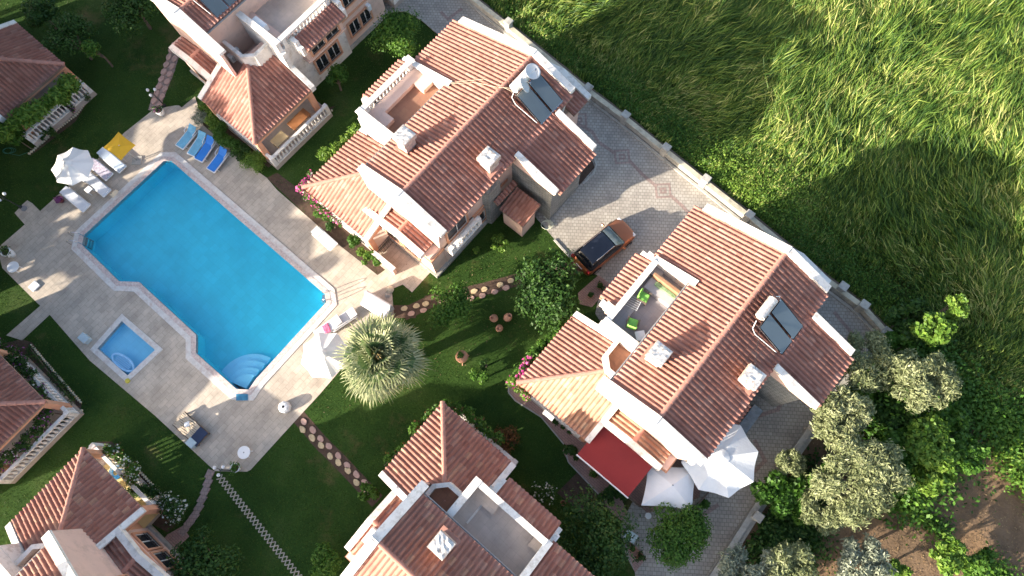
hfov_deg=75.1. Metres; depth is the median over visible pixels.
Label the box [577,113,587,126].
paving pattern
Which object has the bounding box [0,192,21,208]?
garden lamp
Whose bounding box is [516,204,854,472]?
villa
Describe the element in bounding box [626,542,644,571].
brick path
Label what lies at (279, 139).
porch table
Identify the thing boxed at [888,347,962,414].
olive tree
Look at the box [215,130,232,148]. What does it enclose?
shrub
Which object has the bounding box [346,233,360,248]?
shrub
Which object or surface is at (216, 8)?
solar water heater
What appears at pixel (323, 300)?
pool ladder
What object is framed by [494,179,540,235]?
shed
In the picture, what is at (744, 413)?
lean to
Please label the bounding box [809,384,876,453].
olive tree
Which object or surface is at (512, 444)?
shrub
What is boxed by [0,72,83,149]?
climbing plant
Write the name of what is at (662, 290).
sofa
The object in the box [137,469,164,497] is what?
stone edging
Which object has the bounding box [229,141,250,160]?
shrub
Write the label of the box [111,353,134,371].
floating lounger
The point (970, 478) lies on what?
ground cover
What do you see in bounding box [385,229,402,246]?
window
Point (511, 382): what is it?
climbing plant
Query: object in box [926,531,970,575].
fig tree
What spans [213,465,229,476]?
garden lamp
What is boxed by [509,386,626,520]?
brick path
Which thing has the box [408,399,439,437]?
climbing plant
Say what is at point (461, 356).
clay urn
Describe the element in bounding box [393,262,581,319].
garden path
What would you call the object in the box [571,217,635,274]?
car
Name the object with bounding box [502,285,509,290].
stepping stone
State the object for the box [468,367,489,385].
shrub
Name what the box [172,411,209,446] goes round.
daybed
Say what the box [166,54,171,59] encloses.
stepping stone
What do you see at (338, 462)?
stepping stone
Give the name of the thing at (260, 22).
air conditioner
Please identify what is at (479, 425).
climbing plant
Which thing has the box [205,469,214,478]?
stepping stone
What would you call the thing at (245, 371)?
pool steps
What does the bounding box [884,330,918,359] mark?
fig tree
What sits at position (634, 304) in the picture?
drying rack
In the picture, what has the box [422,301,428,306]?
stepping stone
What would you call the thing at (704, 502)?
plant
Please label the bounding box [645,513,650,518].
round table
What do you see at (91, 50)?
tree
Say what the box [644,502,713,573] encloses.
tree
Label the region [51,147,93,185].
parasol
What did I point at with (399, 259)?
porch paving
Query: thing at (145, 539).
window
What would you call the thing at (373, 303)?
covered seat
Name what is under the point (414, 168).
villa
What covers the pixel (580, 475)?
kerb
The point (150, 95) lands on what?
garden lamp
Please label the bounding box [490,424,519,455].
shrub
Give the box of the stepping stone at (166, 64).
[163,61,169,67]
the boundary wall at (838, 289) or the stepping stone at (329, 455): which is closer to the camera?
the stepping stone at (329, 455)
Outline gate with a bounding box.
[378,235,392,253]
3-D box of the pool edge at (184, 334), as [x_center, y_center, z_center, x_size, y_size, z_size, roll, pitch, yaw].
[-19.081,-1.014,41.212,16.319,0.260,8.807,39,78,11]
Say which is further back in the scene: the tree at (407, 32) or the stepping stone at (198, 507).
the tree at (407, 32)
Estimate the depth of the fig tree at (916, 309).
37.22 m
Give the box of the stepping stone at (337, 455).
[335,452,340,458]
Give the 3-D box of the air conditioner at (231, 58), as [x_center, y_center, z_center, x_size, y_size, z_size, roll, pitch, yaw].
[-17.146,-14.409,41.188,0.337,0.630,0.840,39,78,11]
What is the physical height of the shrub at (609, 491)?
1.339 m
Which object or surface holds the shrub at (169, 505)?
on the lawn at (340, 498)
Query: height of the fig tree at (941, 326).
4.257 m
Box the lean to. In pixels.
[732,404,750,425]
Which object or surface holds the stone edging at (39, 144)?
on the flower bed at (67, 125)
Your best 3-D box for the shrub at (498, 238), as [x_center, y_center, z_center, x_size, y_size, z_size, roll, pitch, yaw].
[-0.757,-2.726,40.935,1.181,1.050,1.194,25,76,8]
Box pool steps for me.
[221,354,271,388]
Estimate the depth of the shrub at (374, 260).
40.21 m
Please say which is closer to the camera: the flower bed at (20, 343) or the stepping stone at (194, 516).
the stepping stone at (194, 516)
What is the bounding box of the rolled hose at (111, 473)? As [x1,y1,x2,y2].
[109,466,121,479]
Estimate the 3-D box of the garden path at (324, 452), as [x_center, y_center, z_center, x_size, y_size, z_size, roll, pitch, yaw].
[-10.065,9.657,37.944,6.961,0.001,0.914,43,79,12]
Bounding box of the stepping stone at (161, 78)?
[158,75,164,81]
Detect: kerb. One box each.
[391,9,438,34]
[463,0,874,330]
[508,385,540,416]
[541,417,563,443]
[554,239,574,263]
[566,455,598,494]
[582,158,596,184]
[628,492,708,510]
[706,513,746,575]
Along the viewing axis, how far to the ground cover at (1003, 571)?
35.59 m
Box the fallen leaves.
[316,247,586,407]
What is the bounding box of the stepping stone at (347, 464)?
[344,462,350,467]
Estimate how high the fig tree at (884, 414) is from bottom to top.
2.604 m
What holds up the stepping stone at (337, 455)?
on the garden path at (324, 452)
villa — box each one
[0,20,96,145]
[0,349,83,483]
[0,442,188,575]
[151,0,388,169]
[301,17,596,278]
[340,401,593,575]
[384,0,403,8]
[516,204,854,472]
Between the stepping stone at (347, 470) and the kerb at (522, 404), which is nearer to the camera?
the stepping stone at (347, 470)
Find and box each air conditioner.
[226,47,241,62]
[252,16,269,31]
[362,527,376,542]
[365,2,371,11]
[543,410,554,420]
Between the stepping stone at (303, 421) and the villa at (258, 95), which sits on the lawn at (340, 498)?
the villa at (258, 95)
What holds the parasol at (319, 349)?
on the pool terrace
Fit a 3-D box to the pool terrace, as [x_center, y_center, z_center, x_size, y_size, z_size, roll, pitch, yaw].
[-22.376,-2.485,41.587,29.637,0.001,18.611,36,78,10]
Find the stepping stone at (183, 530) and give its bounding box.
[177,525,188,536]
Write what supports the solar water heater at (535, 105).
on the villa at (414, 168)
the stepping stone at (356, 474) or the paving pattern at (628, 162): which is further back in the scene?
the paving pattern at (628, 162)
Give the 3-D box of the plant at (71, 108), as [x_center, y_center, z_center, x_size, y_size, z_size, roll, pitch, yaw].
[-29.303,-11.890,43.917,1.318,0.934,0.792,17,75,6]
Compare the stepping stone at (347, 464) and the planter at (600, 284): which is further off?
the planter at (600, 284)
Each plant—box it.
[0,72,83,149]
[0,122,25,146]
[22,410,82,453]
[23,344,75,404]
[39,126,62,140]
[60,105,75,113]
[76,93,91,102]
[295,169,313,199]
[300,189,342,227]
[383,439,408,465]
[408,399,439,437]
[442,399,504,444]
[472,246,479,254]
[505,375,532,401]
[515,355,532,379]
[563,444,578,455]
[698,498,710,509]
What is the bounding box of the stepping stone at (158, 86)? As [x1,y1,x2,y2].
[156,83,161,89]
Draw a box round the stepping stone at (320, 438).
[317,435,323,441]
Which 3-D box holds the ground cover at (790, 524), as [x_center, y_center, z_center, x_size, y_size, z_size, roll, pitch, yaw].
[16.192,12.710,35.888,4.443,1.708,9.420,38,78,11]
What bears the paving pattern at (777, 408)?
on the driveway
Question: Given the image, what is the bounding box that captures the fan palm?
[333,310,432,406]
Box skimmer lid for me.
[236,394,247,400]
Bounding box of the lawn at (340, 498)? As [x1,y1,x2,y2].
[0,0,634,575]
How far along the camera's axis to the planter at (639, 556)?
35.91 m
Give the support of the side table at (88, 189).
on the pool terrace
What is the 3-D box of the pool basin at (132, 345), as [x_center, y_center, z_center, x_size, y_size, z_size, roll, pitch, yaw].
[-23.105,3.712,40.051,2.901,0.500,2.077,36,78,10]
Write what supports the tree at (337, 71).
on the lawn at (340, 498)
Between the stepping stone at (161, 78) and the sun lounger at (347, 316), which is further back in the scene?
the stepping stone at (161, 78)
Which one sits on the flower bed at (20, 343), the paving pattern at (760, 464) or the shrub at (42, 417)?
the shrub at (42, 417)
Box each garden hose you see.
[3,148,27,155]
[541,217,553,229]
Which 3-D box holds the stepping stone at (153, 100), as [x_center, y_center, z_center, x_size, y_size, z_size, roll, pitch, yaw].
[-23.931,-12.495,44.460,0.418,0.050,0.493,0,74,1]
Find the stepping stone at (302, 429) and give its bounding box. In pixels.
[299,426,305,432]
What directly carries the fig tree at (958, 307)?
on the field
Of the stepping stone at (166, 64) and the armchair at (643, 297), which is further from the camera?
the stepping stone at (166, 64)
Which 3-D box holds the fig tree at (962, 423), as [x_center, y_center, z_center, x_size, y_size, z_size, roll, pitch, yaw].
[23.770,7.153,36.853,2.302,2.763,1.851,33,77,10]
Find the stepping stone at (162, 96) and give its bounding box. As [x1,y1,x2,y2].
[159,93,164,99]
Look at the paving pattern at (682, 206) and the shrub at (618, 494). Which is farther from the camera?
the paving pattern at (682, 206)
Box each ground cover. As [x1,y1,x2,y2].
[739,515,843,575]
[745,446,851,573]
[830,369,1002,546]
[858,295,1012,528]
[883,306,1023,486]
[883,490,956,541]
[974,540,1023,575]
[978,408,1023,514]
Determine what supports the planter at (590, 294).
on the brick path at (585, 290)
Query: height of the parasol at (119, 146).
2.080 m
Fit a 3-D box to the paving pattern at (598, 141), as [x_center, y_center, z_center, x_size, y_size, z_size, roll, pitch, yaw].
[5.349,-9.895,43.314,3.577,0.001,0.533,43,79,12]
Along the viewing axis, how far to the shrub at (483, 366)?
38.54 m
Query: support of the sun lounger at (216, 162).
on the pool terrace
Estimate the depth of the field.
41.21 m
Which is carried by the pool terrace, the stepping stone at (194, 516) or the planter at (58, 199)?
the planter at (58, 199)
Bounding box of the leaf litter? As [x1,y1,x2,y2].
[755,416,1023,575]
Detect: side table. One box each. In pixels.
[84,185,95,194]
[635,330,644,340]
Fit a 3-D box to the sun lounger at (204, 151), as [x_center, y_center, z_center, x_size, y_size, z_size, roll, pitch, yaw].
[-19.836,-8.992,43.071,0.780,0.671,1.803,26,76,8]
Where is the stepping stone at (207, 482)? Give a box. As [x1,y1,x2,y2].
[203,478,212,487]
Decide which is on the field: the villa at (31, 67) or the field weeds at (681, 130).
the field weeds at (681, 130)
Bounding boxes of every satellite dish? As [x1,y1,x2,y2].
[520,78,530,92]
[525,63,540,79]
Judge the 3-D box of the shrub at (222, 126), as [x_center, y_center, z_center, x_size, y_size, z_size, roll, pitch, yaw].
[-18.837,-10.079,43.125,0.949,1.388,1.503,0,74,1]
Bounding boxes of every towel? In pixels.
[110,190,118,197]
[322,322,330,332]
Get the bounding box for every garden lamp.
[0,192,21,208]
[146,88,165,106]
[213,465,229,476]
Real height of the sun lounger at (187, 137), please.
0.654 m
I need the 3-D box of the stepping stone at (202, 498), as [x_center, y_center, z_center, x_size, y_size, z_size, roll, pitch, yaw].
[-17.416,11.864,37.386,0.424,0.050,0.488,28,76,8]
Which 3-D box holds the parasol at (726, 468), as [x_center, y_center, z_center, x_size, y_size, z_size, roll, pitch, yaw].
[11.024,9.232,36.214,3.843,2.990,3.843,14,75,5]
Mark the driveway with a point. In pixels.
(609, 192)
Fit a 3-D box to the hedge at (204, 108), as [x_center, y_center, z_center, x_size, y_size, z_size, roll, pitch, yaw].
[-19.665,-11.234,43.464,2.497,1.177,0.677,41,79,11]
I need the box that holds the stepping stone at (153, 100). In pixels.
[151,98,156,103]
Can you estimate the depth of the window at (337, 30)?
41.52 m
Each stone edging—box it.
[28,104,85,154]
[30,344,81,402]
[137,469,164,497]
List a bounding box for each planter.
[0,245,15,257]
[53,195,63,202]
[150,104,164,115]
[229,461,240,475]
[552,418,558,425]
[588,291,593,297]
[588,469,599,478]
[597,281,604,290]
[629,544,635,552]
[634,550,646,562]
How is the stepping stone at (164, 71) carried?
on the garden path at (170, 61)
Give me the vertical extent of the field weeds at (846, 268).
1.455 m
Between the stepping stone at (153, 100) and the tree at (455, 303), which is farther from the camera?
the stepping stone at (153, 100)
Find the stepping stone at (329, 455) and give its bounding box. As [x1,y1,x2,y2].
[327,452,332,459]
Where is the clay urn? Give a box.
[455,350,468,365]
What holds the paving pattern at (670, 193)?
on the driveway
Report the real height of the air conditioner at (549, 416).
0.514 m
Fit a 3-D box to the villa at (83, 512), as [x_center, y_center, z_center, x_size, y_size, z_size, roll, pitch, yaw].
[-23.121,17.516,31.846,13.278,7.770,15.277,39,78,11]
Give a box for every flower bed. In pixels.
[0,340,81,475]
[30,105,85,155]
[97,442,174,531]
[204,123,252,154]
[249,106,334,166]
[268,173,383,274]
[557,473,608,511]
[579,161,594,184]
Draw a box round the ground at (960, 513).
[104,344,1023,575]
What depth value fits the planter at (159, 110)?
43.63 m
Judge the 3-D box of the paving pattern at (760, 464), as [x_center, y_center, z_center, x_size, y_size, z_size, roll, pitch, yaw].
[13.903,9.752,37.561,1.015,0.001,2.310,15,75,5]
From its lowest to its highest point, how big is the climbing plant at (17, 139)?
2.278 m
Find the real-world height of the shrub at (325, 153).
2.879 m
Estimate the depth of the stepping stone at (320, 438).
38.19 m
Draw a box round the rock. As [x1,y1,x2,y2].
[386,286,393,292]
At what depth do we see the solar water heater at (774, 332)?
32.59 m
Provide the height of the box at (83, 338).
0.400 m
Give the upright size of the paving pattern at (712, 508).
0.001 m
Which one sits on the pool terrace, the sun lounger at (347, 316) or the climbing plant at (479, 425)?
the sun lounger at (347, 316)
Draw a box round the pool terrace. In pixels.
[0,97,402,471]
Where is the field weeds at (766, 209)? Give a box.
[662,109,880,259]
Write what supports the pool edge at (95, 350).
attached to the pool basin at (132, 345)
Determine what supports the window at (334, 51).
in the villa at (258, 95)
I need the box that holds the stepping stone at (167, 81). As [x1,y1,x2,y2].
[164,78,169,83]
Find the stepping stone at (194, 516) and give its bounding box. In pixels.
[189,510,199,520]
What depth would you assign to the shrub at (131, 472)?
36.83 m
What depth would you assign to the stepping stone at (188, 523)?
37.02 m
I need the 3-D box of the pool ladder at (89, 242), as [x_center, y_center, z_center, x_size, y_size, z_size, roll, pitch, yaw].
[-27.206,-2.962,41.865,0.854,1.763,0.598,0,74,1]
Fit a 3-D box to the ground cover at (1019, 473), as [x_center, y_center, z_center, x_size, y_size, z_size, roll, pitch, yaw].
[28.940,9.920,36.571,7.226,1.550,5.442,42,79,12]
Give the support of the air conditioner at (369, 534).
attached to the villa at (454, 502)
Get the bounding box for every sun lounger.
[60,186,90,211]
[84,172,111,197]
[92,158,113,180]
[97,147,126,172]
[175,123,199,149]
[187,130,205,156]
[194,134,217,162]
[206,146,230,172]
[311,226,337,250]
[314,315,341,334]
[332,307,357,331]
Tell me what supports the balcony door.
in the villa at (414, 168)
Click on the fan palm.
(395, 358)
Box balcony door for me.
[445,212,469,243]
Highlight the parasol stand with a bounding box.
[278,401,291,412]
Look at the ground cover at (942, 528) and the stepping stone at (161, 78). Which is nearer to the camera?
the ground cover at (942, 528)
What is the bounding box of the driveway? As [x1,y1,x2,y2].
[383,0,870,575]
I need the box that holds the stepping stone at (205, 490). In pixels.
[200,486,210,495]
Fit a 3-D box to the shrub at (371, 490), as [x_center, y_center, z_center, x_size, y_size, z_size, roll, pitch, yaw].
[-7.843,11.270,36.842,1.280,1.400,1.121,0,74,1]
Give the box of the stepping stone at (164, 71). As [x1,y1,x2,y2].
[161,68,166,74]
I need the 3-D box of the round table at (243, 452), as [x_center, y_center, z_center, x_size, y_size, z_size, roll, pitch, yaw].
[-15.077,9.338,37.739,0.720,0.688,0.720,0,74,1]
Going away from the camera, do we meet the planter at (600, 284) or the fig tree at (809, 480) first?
the fig tree at (809, 480)
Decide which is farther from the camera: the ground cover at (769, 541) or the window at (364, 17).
the window at (364, 17)
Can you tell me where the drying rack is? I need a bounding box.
[626,296,640,311]
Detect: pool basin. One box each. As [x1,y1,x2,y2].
[83,161,323,389]
[98,321,154,374]
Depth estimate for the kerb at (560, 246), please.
41.14 m
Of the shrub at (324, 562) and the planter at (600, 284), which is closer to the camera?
the shrub at (324, 562)
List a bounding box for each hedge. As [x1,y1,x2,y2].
[195,104,220,125]
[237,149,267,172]
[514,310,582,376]
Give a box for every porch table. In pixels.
[270,131,288,147]
[287,108,310,130]
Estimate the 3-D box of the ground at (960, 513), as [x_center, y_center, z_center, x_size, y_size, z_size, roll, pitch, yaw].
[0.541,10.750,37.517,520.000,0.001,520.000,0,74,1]
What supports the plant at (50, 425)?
on the flower bed at (20, 343)
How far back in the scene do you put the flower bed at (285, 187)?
41.99 m
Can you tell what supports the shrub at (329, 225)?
on the flower bed at (285, 187)
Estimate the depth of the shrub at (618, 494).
36.34 m
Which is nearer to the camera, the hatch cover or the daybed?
the daybed
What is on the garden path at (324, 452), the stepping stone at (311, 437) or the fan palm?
the stepping stone at (311, 437)
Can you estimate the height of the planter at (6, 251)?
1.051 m
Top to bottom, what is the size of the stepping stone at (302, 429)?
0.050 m
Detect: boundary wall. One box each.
[467,0,885,331]
[708,326,892,575]
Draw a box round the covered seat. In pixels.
[360,290,393,318]
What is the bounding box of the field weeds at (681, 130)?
[562,45,740,184]
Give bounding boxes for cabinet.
[738,404,762,433]
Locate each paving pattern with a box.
[439,8,462,20]
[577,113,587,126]
[577,123,614,153]
[614,149,630,163]
[619,154,625,159]
[630,160,657,187]
[655,183,671,197]
[659,187,666,193]
[669,195,689,213]
[700,503,718,517]
[753,439,766,473]
[758,405,781,417]
[833,311,853,340]
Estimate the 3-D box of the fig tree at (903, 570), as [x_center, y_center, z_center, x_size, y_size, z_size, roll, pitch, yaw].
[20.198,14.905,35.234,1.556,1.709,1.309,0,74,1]
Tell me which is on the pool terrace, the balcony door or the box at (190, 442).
the box at (190, 442)
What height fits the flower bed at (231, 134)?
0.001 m
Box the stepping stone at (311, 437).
[309,434,314,441]
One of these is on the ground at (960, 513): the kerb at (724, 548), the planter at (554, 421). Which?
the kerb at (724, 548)
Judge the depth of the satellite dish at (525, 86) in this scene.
35.56 m
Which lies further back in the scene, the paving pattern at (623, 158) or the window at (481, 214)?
the paving pattern at (623, 158)
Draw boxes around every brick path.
[165,527,188,548]
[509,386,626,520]
[578,275,609,306]
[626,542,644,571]
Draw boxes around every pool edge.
[71,152,336,400]
[90,314,162,380]
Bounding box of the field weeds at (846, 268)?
[745,179,964,350]
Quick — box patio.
[575,439,700,512]
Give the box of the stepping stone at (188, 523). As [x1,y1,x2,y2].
[184,518,194,528]
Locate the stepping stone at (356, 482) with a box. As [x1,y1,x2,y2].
[353,479,359,485]
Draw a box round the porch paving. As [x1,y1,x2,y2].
[377,239,429,291]
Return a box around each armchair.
[625,316,640,330]
[637,288,651,305]
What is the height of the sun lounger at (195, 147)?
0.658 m
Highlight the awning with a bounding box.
[576,426,651,498]
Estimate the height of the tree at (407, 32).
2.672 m
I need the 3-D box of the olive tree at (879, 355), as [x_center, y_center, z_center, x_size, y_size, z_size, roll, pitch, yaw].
[19.404,4.260,37.022,3.766,4.152,3.596,0,74,1]
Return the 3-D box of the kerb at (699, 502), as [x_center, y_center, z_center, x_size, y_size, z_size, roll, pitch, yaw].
[9.218,11.585,36.600,5.805,1.000,1.557,-12,74,-2]
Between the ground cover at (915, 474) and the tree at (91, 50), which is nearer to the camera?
the ground cover at (915, 474)
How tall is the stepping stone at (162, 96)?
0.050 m
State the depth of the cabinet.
37.35 m
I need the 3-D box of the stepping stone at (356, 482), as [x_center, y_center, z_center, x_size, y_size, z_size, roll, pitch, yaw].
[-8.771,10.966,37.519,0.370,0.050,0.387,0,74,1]
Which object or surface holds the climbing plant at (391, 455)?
on the lawn at (340, 498)
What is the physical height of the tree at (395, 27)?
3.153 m
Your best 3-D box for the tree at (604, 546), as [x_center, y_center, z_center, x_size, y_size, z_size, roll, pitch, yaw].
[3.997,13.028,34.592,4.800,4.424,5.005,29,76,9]
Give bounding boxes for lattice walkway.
[216,474,301,575]
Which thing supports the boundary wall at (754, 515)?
on the ground at (960, 513)
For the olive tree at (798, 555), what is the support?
on the ground at (960, 513)
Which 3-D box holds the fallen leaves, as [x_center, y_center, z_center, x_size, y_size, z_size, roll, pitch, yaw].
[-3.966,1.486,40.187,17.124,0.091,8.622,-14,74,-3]
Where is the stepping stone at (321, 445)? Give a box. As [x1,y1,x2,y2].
[318,442,323,448]
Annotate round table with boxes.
[7,261,22,272]
[237,446,249,458]
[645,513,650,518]
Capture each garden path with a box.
[148,42,178,110]
[294,412,382,505]
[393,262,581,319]
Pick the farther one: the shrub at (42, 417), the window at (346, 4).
the window at (346, 4)
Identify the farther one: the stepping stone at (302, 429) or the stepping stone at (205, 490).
the stepping stone at (302, 429)
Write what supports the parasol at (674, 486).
on the patio
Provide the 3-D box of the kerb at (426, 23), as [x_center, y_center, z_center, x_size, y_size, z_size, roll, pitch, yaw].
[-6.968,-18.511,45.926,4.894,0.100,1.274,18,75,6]
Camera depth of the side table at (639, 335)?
34.23 m
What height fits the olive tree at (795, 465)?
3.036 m
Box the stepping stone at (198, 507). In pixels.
[193,502,203,512]
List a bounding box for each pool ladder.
[66,232,93,249]
[320,290,334,304]
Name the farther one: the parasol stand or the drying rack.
the parasol stand
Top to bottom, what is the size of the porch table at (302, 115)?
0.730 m
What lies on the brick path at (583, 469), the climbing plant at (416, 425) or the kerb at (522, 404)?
the kerb at (522, 404)
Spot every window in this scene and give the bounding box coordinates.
[131,530,163,551]
[149,549,175,570]
[193,68,206,81]
[310,25,340,57]
[313,39,343,74]
[340,0,356,9]
[346,6,373,38]
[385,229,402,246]
[401,242,420,260]
[474,208,485,222]
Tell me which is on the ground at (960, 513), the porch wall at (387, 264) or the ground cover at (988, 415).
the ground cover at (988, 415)
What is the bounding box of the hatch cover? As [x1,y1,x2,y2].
[28,280,39,291]
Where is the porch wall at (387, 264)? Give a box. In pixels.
[371,250,396,274]
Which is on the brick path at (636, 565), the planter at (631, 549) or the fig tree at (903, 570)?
the planter at (631, 549)
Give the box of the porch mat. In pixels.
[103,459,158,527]
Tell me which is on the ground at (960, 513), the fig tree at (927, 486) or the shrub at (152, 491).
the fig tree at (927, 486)
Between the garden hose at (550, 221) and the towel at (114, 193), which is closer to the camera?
the garden hose at (550, 221)
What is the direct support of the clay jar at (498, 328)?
on the lawn at (340, 498)
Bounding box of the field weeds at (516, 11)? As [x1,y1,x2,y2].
[484,0,611,84]
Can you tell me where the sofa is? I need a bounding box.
[643,272,679,307]
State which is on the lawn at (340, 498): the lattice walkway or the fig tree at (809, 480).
the lattice walkway
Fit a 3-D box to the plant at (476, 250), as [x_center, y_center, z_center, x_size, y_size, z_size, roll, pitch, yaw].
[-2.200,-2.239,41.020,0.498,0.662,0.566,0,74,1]
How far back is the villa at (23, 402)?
36.96 m
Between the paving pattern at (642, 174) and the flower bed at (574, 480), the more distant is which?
the paving pattern at (642, 174)
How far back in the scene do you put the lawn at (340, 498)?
39.06 m
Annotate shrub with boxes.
[0,338,53,409]
[0,408,61,472]
[102,443,140,485]
[125,482,160,500]
[156,490,190,528]
[191,109,207,125]
[203,110,218,130]
[211,120,227,140]
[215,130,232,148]
[223,136,241,153]
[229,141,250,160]
[308,541,343,575]
[313,205,329,221]
[316,122,360,161]
[325,219,335,231]
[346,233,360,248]
[356,246,370,260]
[357,481,379,501]
[361,249,381,266]
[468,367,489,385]
[478,357,490,371]
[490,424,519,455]
[491,232,508,253]
[506,431,523,449]
[530,481,557,505]
[596,484,616,504]
[614,490,626,501]
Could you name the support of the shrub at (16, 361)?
on the flower bed at (20, 343)
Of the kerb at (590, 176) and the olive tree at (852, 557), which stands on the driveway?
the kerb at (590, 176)
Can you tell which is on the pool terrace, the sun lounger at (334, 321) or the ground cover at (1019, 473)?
the sun lounger at (334, 321)
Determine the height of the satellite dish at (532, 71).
1.322 m
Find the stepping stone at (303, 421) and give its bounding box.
[301,418,306,424]
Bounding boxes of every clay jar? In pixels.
[490,314,497,321]
[495,325,502,331]
[503,313,511,321]
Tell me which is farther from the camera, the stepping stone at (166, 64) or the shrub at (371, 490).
the stepping stone at (166, 64)
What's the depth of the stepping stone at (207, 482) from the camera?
37.61 m
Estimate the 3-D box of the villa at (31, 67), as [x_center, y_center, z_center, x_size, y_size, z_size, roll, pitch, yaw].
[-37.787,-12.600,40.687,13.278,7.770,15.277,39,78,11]
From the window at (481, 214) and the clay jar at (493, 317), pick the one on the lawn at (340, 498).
the clay jar at (493, 317)
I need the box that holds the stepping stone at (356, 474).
[353,470,359,477]
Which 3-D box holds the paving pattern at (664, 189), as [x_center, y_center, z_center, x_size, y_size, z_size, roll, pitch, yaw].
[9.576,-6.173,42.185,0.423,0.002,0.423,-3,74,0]
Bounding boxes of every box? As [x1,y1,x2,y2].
[77,332,92,343]
[185,437,196,448]
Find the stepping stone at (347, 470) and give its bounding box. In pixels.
[345,467,350,473]
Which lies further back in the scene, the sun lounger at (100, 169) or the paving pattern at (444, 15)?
the paving pattern at (444, 15)
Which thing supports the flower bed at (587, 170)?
on the driveway
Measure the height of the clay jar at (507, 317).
0.780 m
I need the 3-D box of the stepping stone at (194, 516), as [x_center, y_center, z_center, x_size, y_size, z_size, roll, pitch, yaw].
[-17.733,12.717,37.147,0.424,0.050,0.488,34,77,10]
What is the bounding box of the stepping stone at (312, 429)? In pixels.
[309,426,315,433]
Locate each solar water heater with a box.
[194,0,236,17]
[509,69,562,124]
[750,295,802,354]
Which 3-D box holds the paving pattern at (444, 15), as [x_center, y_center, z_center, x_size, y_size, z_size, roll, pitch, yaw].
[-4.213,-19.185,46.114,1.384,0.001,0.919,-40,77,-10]
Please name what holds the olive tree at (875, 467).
on the ground at (960, 513)
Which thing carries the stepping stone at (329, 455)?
on the garden path at (324, 452)
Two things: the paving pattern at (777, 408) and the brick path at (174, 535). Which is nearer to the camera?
the brick path at (174, 535)
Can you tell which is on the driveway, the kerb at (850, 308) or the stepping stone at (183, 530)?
the kerb at (850, 308)
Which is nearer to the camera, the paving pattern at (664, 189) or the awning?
the awning
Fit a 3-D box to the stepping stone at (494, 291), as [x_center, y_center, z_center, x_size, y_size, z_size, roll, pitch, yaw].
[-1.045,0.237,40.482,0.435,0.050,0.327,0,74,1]
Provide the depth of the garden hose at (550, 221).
41.56 m
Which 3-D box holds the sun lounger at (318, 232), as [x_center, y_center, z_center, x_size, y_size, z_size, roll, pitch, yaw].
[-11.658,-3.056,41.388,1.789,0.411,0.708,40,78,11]
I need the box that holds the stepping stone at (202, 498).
[197,494,207,504]
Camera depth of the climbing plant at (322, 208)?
39.74 m
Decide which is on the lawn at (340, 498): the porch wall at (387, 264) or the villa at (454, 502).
the villa at (454, 502)
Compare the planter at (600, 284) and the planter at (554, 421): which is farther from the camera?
the planter at (600, 284)
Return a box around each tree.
[19,0,61,29]
[40,11,98,59]
[79,39,113,66]
[100,0,158,39]
[166,525,244,575]
[325,63,348,90]
[365,6,425,57]
[396,29,414,55]
[427,280,475,329]
[510,248,582,334]
[555,482,643,575]
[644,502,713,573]
[715,542,777,575]
[750,469,813,525]
[763,539,819,575]
[774,448,806,476]
[797,486,846,535]
[803,432,914,531]
[805,463,844,494]
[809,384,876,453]
[835,532,897,575]
[844,329,903,393]
[849,386,874,412]
[871,384,923,429]
[878,427,919,473]
[883,297,934,342]
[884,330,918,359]
[885,558,913,575]
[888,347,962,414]
[902,413,960,472]
[908,311,957,347]
[916,466,956,497]
[926,396,971,434]
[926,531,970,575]
[939,293,969,320]
[952,430,991,475]
[961,546,998,575]
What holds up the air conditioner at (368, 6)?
attached to the villa at (258, 95)
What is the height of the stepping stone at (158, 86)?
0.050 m
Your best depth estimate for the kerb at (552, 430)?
38.16 m
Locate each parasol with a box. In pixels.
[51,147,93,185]
[103,132,142,164]
[301,332,347,377]
[642,467,693,509]
[681,424,757,497]
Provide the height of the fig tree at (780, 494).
2.831 m
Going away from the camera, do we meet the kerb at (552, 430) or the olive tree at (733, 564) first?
the olive tree at (733, 564)
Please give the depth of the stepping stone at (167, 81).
44.83 m
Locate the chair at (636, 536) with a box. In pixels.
[623,530,637,543]
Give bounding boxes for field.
[485,0,1023,403]
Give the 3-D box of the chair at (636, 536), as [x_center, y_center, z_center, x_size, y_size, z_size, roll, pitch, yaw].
[6.460,13.534,36.331,0.640,0.500,0.520,34,77,10]
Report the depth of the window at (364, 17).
44.26 m
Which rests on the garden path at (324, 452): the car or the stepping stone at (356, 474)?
the stepping stone at (356, 474)
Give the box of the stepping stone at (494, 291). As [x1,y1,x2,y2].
[491,289,497,294]
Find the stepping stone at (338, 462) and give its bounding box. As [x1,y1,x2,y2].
[335,459,341,465]
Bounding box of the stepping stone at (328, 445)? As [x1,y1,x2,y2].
[326,443,331,448]

